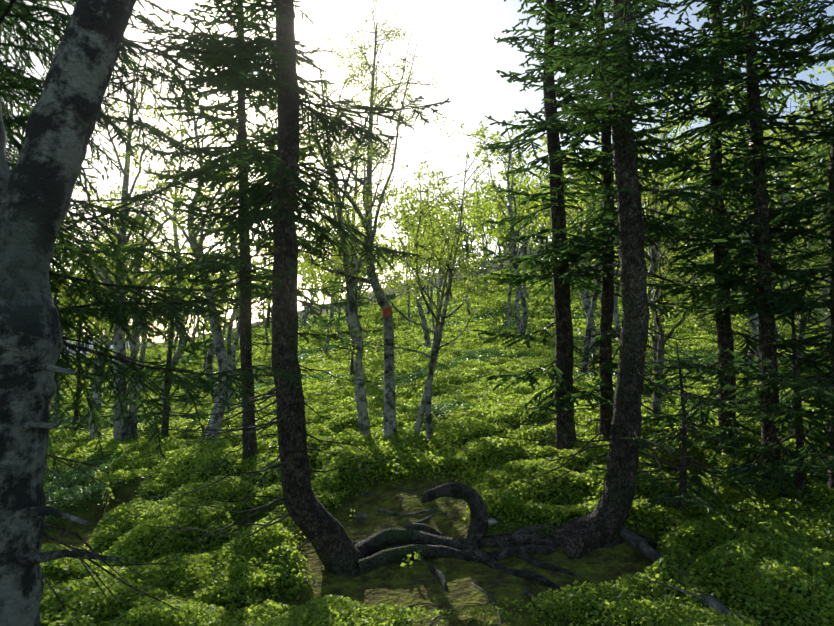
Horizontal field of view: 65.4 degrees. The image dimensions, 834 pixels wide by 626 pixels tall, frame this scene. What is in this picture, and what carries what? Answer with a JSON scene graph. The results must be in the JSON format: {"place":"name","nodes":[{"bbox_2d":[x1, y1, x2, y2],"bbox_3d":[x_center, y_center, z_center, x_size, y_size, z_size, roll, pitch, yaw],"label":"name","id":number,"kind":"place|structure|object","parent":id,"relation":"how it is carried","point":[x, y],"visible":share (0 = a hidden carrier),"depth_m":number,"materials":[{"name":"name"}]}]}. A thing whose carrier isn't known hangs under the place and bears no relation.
{"place":"outdoors","nodes":[
{"label":"outdoors","id":0,"kind":"place"},
{"bbox_2d":[0,0,833,342],"label":"sky","id":1,"kind":"structure","parent":0,"point":[459,35],"materials":[{"name":"white"}]},
{"bbox_2d":[41,192,833,625],"bbox_3d":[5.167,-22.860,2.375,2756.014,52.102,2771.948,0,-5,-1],"label":"ground","id":2,"kind":"structure","parent":0,"point":[387,582],"depth_m":5.92,"materials":[{"name":"green plant"}]},
{"bbox_2d":[0,0,136,625],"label":"birch tree","id":3,"kind":"object","parent":2,"relation":"on","point":[37,185],"visible":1,"depth_m":1.84,"materials":[{"name":"grey plant"}]},
{"bbox_2d":[52,217,112,429],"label":"birch tree","id":4,"kind":"object","parent":2,"relation":"on","point":[67,301],"visible":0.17,"depth_m":14.01,"materials":[{"name":"green plant"}]},
{"bbox_2d":[49,302,137,430],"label":"young spruce tree","id":5,"kind":"object","parent":2,"relation":"on","point":[76,423],"visible":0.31,"depth_m":13.60,"materials":[{"name":"green plant"}]},
{"bbox_2d":[72,236,129,395],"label":"birch tree","id":6,"kind":"object","parent":2,"relation":"on","point":[92,384],"visible":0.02,"depth_m":22.05,"materials":[{"name":"green plant"}]},
{"bbox_2d":[64,189,171,407],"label":"birch tree","id":7,"kind":"object","parent":2,"relation":"on","point":[106,236],"visible":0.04,"depth_m":17.19,"materials":[{"name":"green plant"}]},
{"bbox_2d":[69,183,175,405],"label":"birch tree","id":8,"kind":"object","parent":2,"relation":"on","point":[99,403],"visible":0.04,"depth_m":19.30,"materials":[{"name":"green plant"}]},
{"bbox_2d":[68,258,177,439],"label":"birch tree","id":9,"kind":"object","parent":2,"relation":"on","point":[109,341],"visible":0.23,"depth_m":12.22,"materials":[{"name":"green plant"}]},
{"bbox_2d":[94,201,175,388],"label":"birch tree","id":10,"kind":"object","parent":2,"relation":"on","point":[142,353],"visible":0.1,"depth_m":24.34,"materials":[{"name":"green plant"}]},
{"bbox_2d":[67,181,207,439],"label":"birch tree","id":11,"kind":"object","parent":2,"relation":"on","point":[132,428],"visible":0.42,"depth_m":11.88,"materials":[{"name":"green plant"}]},
{"bbox_2d":[112,241,165,368],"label":"birch tree","id":12,"kind":"object","parent":2,"relation":"on","point":[150,322],"visible":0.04,"depth_m":26.35,"materials":[{"name":"green plant"}]},
{"bbox_2d":[60,56,262,441],"bbox_3d":[-4.928,-1.231,12.389,4.268,7.423,3.976,3,-6,-27],"label":"birch tree","id":13,"kind":"object","parent":2,"relation":"on","point":[122,238],"visible":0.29,"depth_m":11.92,"materials":[{"name":"green plant"}]},
{"bbox_2d":[95,257,231,436],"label":"young spruce tree","id":14,"kind":"object","parent":2,"relation":"on","point":[166,380],"visible":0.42,"depth_m":11.96,"materials":[{"name":"green plant"}]},
{"bbox_2d":[0,0,329,625],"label":"spruce tree","id":15,"kind":"object","parent":2,"relation":"on","point":[21,83],"visible":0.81,"depth_m":3.40,"materials":[{"name":"green plant"}]},
{"bbox_2d":[152,265,195,354],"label":"birch tree","id":16,"kind":"object","parent":2,"relation":"on","point":[188,283],"visible":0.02,"depth_m":32.79,"materials":[{"name":"green plant"}]},
{"bbox_2d":[109,111,254,416],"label":"birch tree","id":17,"kind":"object","parent":2,"relation":"on","point":[175,358],"visible":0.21,"depth_m":15.47,"materials":[{"name":"green plant"}]},
{"bbox_2d":[160,230,230,342],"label":"birch tree","id":18,"kind":"object","parent":2,"relation":"on","point":[196,327],"visible":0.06,"depth_m":37.12,"materials":[{"name":"green plant"}]},
{"bbox_2d":[157,275,233,351],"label":"birch tree","id":19,"kind":"object","parent":2,"relation":"on","point":[186,276],"visible":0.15,"depth_m":34.89,"materials":[{"name":"green plant"}]},
{"bbox_2d":[185,261,234,368],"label":"birch tree","id":20,"kind":"object","parent":2,"relation":"on","point":[205,320],"visible":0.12,"depth_m":27.64,"materials":[{"name":"green plant"}]},
{"bbox_2d":[103,51,320,437],"bbox_3d":[-3.832,-1.141,11.276,4.633,6.845,3.331,0,-5,-1],"label":"birch tree","id":21,"kind":"object","parent":2,"relation":"on","point":[221,357],"visible":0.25,"depth_m":10.97,"materials":[{"name":"green plant"}]},
{"bbox_2d":[173,185,273,400],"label":"birch tree","id":22,"kind":"object","parent":2,"relation":"on","point":[210,356],"visible":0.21,"depth_m":18.11,"materials":[{"name":"green plant"}]},
{"bbox_2d":[130,0,343,463],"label":"thin spruce tree","id":23,"kind":"object","parent":2,"relation":"on","point":[246,320],"visible":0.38,"depth_m":8.87,"materials":[{"name":"green plant"}]},
{"bbox_2d":[209,229,271,376],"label":"birch tree","id":24,"kind":"object","parent":2,"relation":"on","point":[236,337],"visible":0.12,"depth_m":24.71,"materials":[{"name":"green plant"}]},
{"bbox_2d":[181,136,338,406],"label":"birch tree","id":25,"kind":"object","parent":2,"relation":"on","point":[229,351],"visible":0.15,"depth_m":16.34,"materials":[{"name":"green plant"}]},
{"bbox_2d":[252,249,271,327],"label":"tree","id":26,"kind":"object","parent":2,"relation":"on","point":[269,306],"visible":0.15,"depth_m":46.43,"materials":[{"name":"green plant"}]},
{"bbox_2d":[252,261,272,345],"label":"birch tree","id":27,"kind":"object","parent":2,"relation":"on","point":[267,340],"visible":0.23,"depth_m":34.94,"materials":[{"name":"green plant"}]},
{"bbox_2d":[128,0,450,576],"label":"conifer tree","id":28,"kind":"object","parent":2,"relation":"on","point":[321,527],"visible":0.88,"depth_m":5.94,"materials":[{"name":"green plant"}]},
{"bbox_2d":[173,47,430,445],"bbox_3d":[-0.948,-1.007,9.970,3.854,5.965,4.348,-2,-5,24],"label":"birch tree","id":29,"kind":"object","parent":2,"relation":"on","point":[363,418],"visible":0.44,"depth_m":9.40,"materials":[{"name":"green plant"}]},
{"bbox_2d":[297,261,321,321],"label":"birch tree","id":30,"kind":"object","parent":2,"relation":"on","point":[300,271],"visible":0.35,"depth_m":44.54,"materials":[{"name":"green plant"}]},
{"bbox_2d":[300,258,328,326],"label":"birch tree","id":31,"kind":"object","parent":2,"relation":"on","point":[307,310],"visible":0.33,"depth_m":41.84,"materials":[{"name":"green plant"}]},
{"bbox_2d":[164,0,470,441],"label":"birch tree","id":32,"kind":"object","parent":2,"relation":"on","point":[390,425],"visible":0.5,"depth_m":9.28,"materials":[{"name":"green plant"}]},
{"bbox_2d":[312,233,366,352],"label":"birch tree","id":33,"kind":"object","parent":2,"relation":"on","point":[331,311],"visible":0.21,"depth_m":29.10,"materials":[{"name":"green plant"}]},
{"bbox_2d":[297,229,383,354],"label":"birch tree","id":34,"kind":"object","parent":2,"relation":"on","point":[336,295],"visible":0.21,"depth_m":25.07,"materials":[{"name":"green plant"}]},
{"bbox_2d":[299,103,398,335],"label":"birch tree","id":35,"kind":"object","parent":2,"relation":"on","point":[346,312],"visible":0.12,"depth_m":14.85,"materials":[{"name":"green plant"}]},
{"bbox_2d":[327,247,370,335],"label":"birch tree","id":36,"kind":"object","parent":2,"relation":"on","point":[338,331],"visible":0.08,"depth_m":34.05,"materials":[{"name":"green plant"}]},
{"bbox_2d":[321,155,396,376],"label":"spruce tree","id":37,"kind":"object","parent":2,"relation":"on","point":[347,344],"visible":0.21,"depth_m":18.19,"materials":[{"name":"green plant"}]},
{"bbox_2d":[354,513,368,519],"bbox_3d":[-0.588,2.163,6.884,0.167,0.078,0.118,0,-5,-1],"label":"rock","id":38,"kind":"object","parent":2,"relation":"on","point":[361,516],"visible":0.77,"depth_m":6.85,"materials":[{"name":"stone"}]},
{"bbox_2d":[323,193,412,384],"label":"birch tree","id":39,"kind":"object","parent":2,"relation":"on","point":[355,288],"visible":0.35,"depth_m":16.19,"materials":[{"name":"green plant"}]},
{"bbox_2d":[348,229,409,319],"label":"birch tree","id":40,"kind":"object","parent":2,"relation":"on","point":[380,273],"visible":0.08,"depth_m":29.96,"materials":[{"name":"green plant"}]},
{"bbox_2d":[299,119,506,442],"bbox_3d":[-0.062,-0.409,9.127,2.893,4.538,3.292,-3,-6,34],"label":"birch tree","id":41,"kind":"object","parent":2,"relation":"on","point":[419,420],"visible":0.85,"depth_m":8.90,"materials":[{"name":"green plant"}]},
{"bbox_2d":[380,200,435,290],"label":"birch tree","id":42,"kind":"object","parent":2,"relation":"on","point":[395,216],"visible":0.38,"depth_m":46.84,"materials":[{"name":"green plant"}]},
{"bbox_2d":[377,186,443,324],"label":"birch tree","id":43,"kind":"object","parent":2,"relation":"on","point":[402,215],"visible":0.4,"depth_m":34.82,"materials":[{"name":"green plant"}]},
{"bbox_2d":[306,215,517,441],"bbox_3d":[0.000,0.275,9.099,2.942,3.201,2.074,-1,-5,13],"label":"white birch tree","id":44,"kind":"object","parent":2,"relation":"on","point":[429,428],"visible":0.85,"depth_m":9.03,"materials":[{"name":"green plant"}]},
{"bbox_2d":[105,332,731,558],"bbox_3d":[0.057,1.353,5.499,5.316,2.512,1.565,0,-5,-1],"label":"conifer tree","id":45,"kind":"object","parent":2,"relation":"on","point":[265,425],"visible":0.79,"depth_m":5.62,"materials":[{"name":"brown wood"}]},
{"bbox_2d":[389,160,449,347],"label":"birch tree","id":46,"kind":"object","parent":2,"relation":"on","point":[425,331],"visible":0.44,"depth_m":24.07,"materials":[{"name":"green plant"}]},
{"bbox_2d":[403,202,448,314],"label":"birch tree","id":47,"kind":"object","parent":2,"relation":"on","point":[431,297],"visible":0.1,"depth_m":37.15,"materials":[{"name":"green plant"}]},
{"bbox_2d":[396,189,467,328],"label":"birch tree","id":48,"kind":"object","parent":2,"relation":"on","point":[436,224],"visible":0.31,"depth_m":30.60,"materials":[{"name":"green plant"}]},
{"bbox_2d":[39,217,833,625],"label":"blueberry shrubs","id":49,"kind":"object","parent":2,"relation":"on","point":[745,547],"visible":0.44,"depth_m":7.00,"materials":[{"name":"green plant"}]},
{"bbox_2d":[416,202,456,316],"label":"birch tree","id":50,"kind":"object","parent":2,"relation":"on","point":[433,256],"visible":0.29,"depth_m":33.02,"materials":[{"name":"green plant"}]},
{"bbox_2d":[436,226,467,300],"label":"birch tree","id":51,"kind":"object","parent":2,"relation":"on","point":[448,261],"visible":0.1,"depth_m":40.89,"materials":[{"name":"green plant"}]},
{"bbox_2d":[421,186,495,314],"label":"birch tree","id":52,"kind":"object","parent":2,"relation":"on","point":[461,234],"visible":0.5,"depth_m":32.13,"materials":[{"name":"green plant"}]},
{"bbox_2d":[445,195,484,281],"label":"birch tree","id":53,"kind":"object","parent":2,"relation":"on","point":[469,236],"visible":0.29,"depth_m":46.34,"materials":[{"name":"green plant"}]},
{"bbox_2d":[457,220,474,279],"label":"spruce tree","id":54,"kind":"object","parent":2,"relation":"on","point":[464,251],"visible":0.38,"depth_m":52.45,"materials":[{"name":"green plant"}]},
{"bbox_2d":[459,213,475,256],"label":"spruce tree","id":55,"kind":"object","parent":2,"relation":"on","point":[468,248],"visible":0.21,"depth_m":78.35,"materials":[{"name":"green plant"}]},
{"bbox_2d":[250,466,690,625],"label":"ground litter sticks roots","id":56,"kind":"object","parent":2,"relation":"on","point":[527,593],"visible":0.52,"depth_m":5.42,"materials":[{"name":"brown wood"}]},
{"bbox_2d":[462,192,489,259],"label":"birch tree","id":57,"kind":"object","parent":2,"relation":"on","point":[472,207],"visible":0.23,"depth_m":65.69,"materials":[{"name":"green plant"}]},
{"bbox_2d":[470,188,492,267],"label":"birch tree","id":58,"kind":"object","parent":2,"relation":"on","point":[485,197],"visible":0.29,"depth_m":56.27,"materials":[{"name":"green plant"}]},
{"bbox_2d":[468,199,497,275],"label":"birch tree","id":59,"kind":"object","parent":2,"relation":"on","point":[478,218],"visible":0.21,"depth_m":54.75,"materials":[{"name":"green plant"}]},
{"bbox_2d":[462,191,515,292],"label":"birch tree","id":60,"kind":"object","parent":2,"relation":"on","point":[474,226],"visible":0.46,"depth_m":39.93,"materials":[{"name":"green plant"}]},
{"bbox_2d":[463,200,516,282],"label":"birch tree","id":61,"kind":"object","parent":2,"relation":"on","point":[488,230],"visible":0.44,"depth_m":43.93,"materials":[{"name":"green plant"}]},
{"bbox_2d":[479,200,506,267],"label":"birch tree","id":62,"kind":"object","parent":2,"relation":"on","point":[490,217],"visible":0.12,"depth_m":52.94,"materials":[{"name":"green plant"}]},
{"bbox_2d":[488,518,497,524],"bbox_3d":[0.674,1.900,5.911,0.133,0.066,0.101,0,-5,-1],"label":"rock","id":63,"kind":"object","parent":2,"relation":"on","point":[492,521],"visible":0.81,"depth_m":5.88,"materials":[{"name":"stone"}]},
{"bbox_2d":[352,482,662,591],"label":"tree roots","id":64,"kind":"object","parent":2,"relation":"on","point":[521,543],"visible":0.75,"depth_m":5.77,"materials":[{"name":"brown plant"}]},
{"bbox_2d":[487,164,527,273],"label":"birch tree","id":65,"kind":"object","parent":2,"relation":"on","point":[515,188],"visible":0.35,"depth_m":45.77,"materials":[{"name":"green plant"}]},
{"bbox_2d":[467,130,550,329],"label":"birch tree","id":66,"kind":"object","parent":2,"relation":"on","point":[516,309],"visible":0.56,"depth_m":24.57,"materials":[{"name":"green plant"}]},
{"bbox_2d":[497,166,521,265],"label":"spruce tree","id":67,"kind":"object","parent":2,"relation":"on","point":[515,183],"visible":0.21,"depth_m":50.83,"materials":[{"name":"green plant"}]},
{"bbox_2d":[459,111,565,341],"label":"birch tree","id":68,"kind":"object","parent":2,"relation":"on","point":[522,331],"visible":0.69,"depth_m":22.27,"materials":[{"name":"green plant"}]},
{"bbox_2d":[483,151,548,299],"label":"birch tree","id":69,"kind":"object","parent":2,"relation":"on","point":[518,200],"visible":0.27,"depth_m":34.04,"materials":[{"name":"green plant"}]},
{"bbox_2d":[482,186,551,327],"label":"birch tree","id":70,"kind":"object","parent":2,"relation":"on","point":[510,287],"visible":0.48,"depth_m":25.71,"materials":[{"name":"green plant"}]},
{"bbox_2d":[505,206,550,290],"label":"birch tree","id":71,"kind":"object","parent":2,"relation":"on","point":[531,287],"visible":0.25,"depth_m":36.60,"materials":[{"name":"green plant"}]},
{"bbox_2d":[488,149,574,299],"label":"birch tree","id":72,"kind":"object","parent":2,"relation":"on","point":[524,271],"visible":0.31,"depth_m":31.66,"materials":[{"name":"green plant"}]},
{"bbox_2d":[529,178,551,280],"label":"spruce tree","id":73,"kind":"object","parent":2,"relation":"on","point":[542,248],"visible":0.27,"depth_m":39.19,"materials":[{"name":"green plant"}]},
{"bbox_2d":[501,128,593,237],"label":"birch tree","id":74,"kind":"object","parent":2,"relation":"on","point":[543,138],"visible":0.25,"depth_m":23.70,"materials":[{"name":"green plant"}]},
{"bbox_2d":[474,0,660,449],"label":"spruce tree","id":75,"kind":"object","parent":2,"relation":"on","point":[562,377],"visible":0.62,"depth_m":7.96,"materials":[{"name":"green plant"}]},
{"bbox_2d":[546,178,617,301],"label":"birch tree","id":76,"kind":"object","parent":2,"relation":"on","point":[594,281],"visible":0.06,"depth_m":18.03,"materials":[{"name":"green plant"}]},
{"bbox_2d":[531,148,661,307],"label":"birch tree","id":77,"kind":"object","parent":2,"relation":"on","point":[588,298],"visible":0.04,"depth_m":26.24,"materials":[{"name":"green plant"}]},
{"bbox_2d":[566,155,658,376],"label":"birch tree","id":78,"kind":"object","parent":2,"relation":"on","point":[590,319],"visible":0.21,"depth_m":14.32,"materials":[{"name":"green plant"}]},
{"bbox_2d":[526,132,707,364],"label":"birch tree","id":79,"kind":"object","parent":2,"relation":"on","point":[585,305],"visible":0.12,"depth_m":16.53,"materials":[{"name":"green plant"}]},
{"bbox_2d":[512,0,725,442],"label":"spruce tree","id":80,"kind":"object","parent":2,"relation":"on","point":[605,324],"visible":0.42,"depth_m":7.71,"materials":[{"name":"green plant"}]},
{"bbox_2d":[573,100,671,333],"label":"birch tree","id":81,"kind":"object","parent":2,"relation":"on","point":[616,320],"visible":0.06,"depth_m":20.47,"materials":[{"name":"green plant"}]},
{"bbox_2d":[488,0,793,559],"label":"spruce tree","id":82,"kind":"object","parent":2,"relation":"on","point":[619,84],"visible":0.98,"depth_m":5.79,"materials":[{"name":"green plant"}]},
{"bbox_2d":[521,63,807,392],"bbox_3d":[4.103,-1.270,10.223,4.014,5.705,3.716,3,-6,-34],"label":"birch tree","id":83,"kind":"object","parent":2,"relation":"on","point":[648,255],"visible":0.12,"depth_m":10.48,"materials":[{"name":"green plant"}]},
{"bbox_2d":[635,68,732,312],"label":"birch tree","id":84,"kind":"object","parent":2,"relation":"on","point":[661,134],"visible":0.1,"depth_m":12.54,"materials":[{"name":"green plant"}]},
{"bbox_2d":[588,147,810,425],"bbox_3d":[3.333,-0.371,8.137,2.370,3.751,2.359,-1,-5,16],"label":"birch tree","id":85,"kind":"object","parent":2,"relation":"on","point":[659,318],"visible":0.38,"depth_m":8.36,"materials":[{"name":"green plant"}]},
{"bbox_2d":[666,111,737,281],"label":"birch tree","id":86,"kind":"object","parent":2,"relation":"on","point":[686,171],"visible":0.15,"depth_m":28.51,"materials":[{"name":"green plant"}]},
{"bbox_2d":[660,138,748,326],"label":"birch tree","id":87,"kind":"object","parent":2,"relation":"on","point":[704,319],"visible":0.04,"depth_m":20.08,"materials":[{"name":"green plant"}]},
{"bbox_2d":[618,527,795,625],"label":"fallen branch","id":88,"kind":"object","parent":2,"relation":"on","point":[639,544],"visible":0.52,"depth_m":4.88,"materials":[{"name":"grey wood"}]},
{"bbox_2d":[583,340,833,528],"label":"young spruce tree","id":89,"kind":"object","parent":2,"relation":"on","point":[682,497],"visible":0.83,"depth_m":5.92,"materials":[{"name":"green plant"}]},
{"bbox_2d":[668,62,779,351],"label":"birch tree","id":90,"kind":"object","parent":2,"relation":"on","point":[726,140],"visible":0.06,"depth_m":16.29,"materials":[{"name":"green plant"}]},
{"bbox_2d":[631,0,831,464],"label":"spruce tree","id":91,"kind":"object","parent":2,"relation":"on","point":[717,244],"visible":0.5,"depth_m":6.92,"materials":[{"name":"green plant"}]},
{"bbox_2d":[685,110,783,236],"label":"birch tree","id":92,"kind":"object","parent":2,"relation":"on","point":[725,146],"visible":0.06,"depth_m":22.79,"materials":[{"name":"green plant"}]},
{"bbox_2d":[639,0,833,499],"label":"spruce tree","id":93,"kind":"object","parent":2,"relation":"on","point":[771,431],"visible":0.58,"depth_m":6.51,"materials":[{"name":"green plant"}]},
{"bbox_2d":[664,122,826,366],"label":"birch tree","id":94,"kind":"object","parent":2,"relation":"on","point":[750,354],"visible":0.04,"depth_m":13.03,"materials":[{"name":"green plant"}]},
{"bbox_2d":[686,203,831,436],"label":"birch tree","id":95,"kind":"object","parent":2,"relation":"on","point":[800,337],"visible":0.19,"depth_m":7.51,"materials":[{"name":"green plant"}]},
{"bbox_2d":[730,66,787,327],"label":"spruce tree","id":96,"kind":"object","parent":2,"relation":"on","point":[780,201],"visible":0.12,"depth_m":18.57,"materials":[{"name":"green plant"}]},
{"bbox_2d":[700,47,820,382],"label":"birch tree","id":97,"kind":"object","parent":2,"relation":"on","point":[754,325],"visible":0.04,"depth_m":11.62,"materials":[{"name":"green plant"}]},
{"bbox_2d":[695,99,829,310],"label":"birch tree","id":98,"kind":"object","parent":2,"relation":"on","point":[778,173],"visible":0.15,"depth_m":20.03,"materials":[{"name":"green plant"}]},
{"bbox_2d":[692,0,833,499],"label":"spruce tree","id":99,"kind":"object","parent":2,"relation":"on","point":[810,381],"visible":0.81,"depth_m":6.21,"materials":[{"name":"green plant"}]},
{"bbox_2d":[696,266,833,503],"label":"young spruce tree","id":100,"kind":"object","parent":2,"relation":"on","point":[799,468],"visible":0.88,"depth_m":6.04,"materials":[{"name":"green plant"}]},
{"bbox_2d":[763,103,808,225],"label":"birch tree","id":101,"kind":"object","parent":2,"relation":"on","point":[788,205],"visible":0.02,"depth_m":40.25,"materials":[{"name":"green plant"}]},
{"bbox_2d":[770,133,806,290],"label":"birch tree","id":102,"kind":"object","parent":2,"relation":"on","point":[784,197],"depth_m":25.61,"materials":[{"name":"green plant"}]},
{"bbox_2d":[768,137,828,278],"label":"birch tree","id":103,"kind":"object","parent":2,"relation":"on","point":[807,192],"visible":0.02,"depth_m":28.04,"materials":[{"name":"green plant"}]},
{"bbox_2d":[766,92,831,335],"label":"birch tree","id":104,"kind":"object","parent":2,"relation":"on","point":[814,179],"visible":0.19,"depth_m":17.16,"materials":[{"name":"green plant"}]},
{"bbox_2d":[766,62,833,352],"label":"birch tree","id":105,"kind":"object","parent":2,"relation":"on","point":[828,68],"visible":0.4,"depth_m":13.80,"materials":[{"name":"green plant"}]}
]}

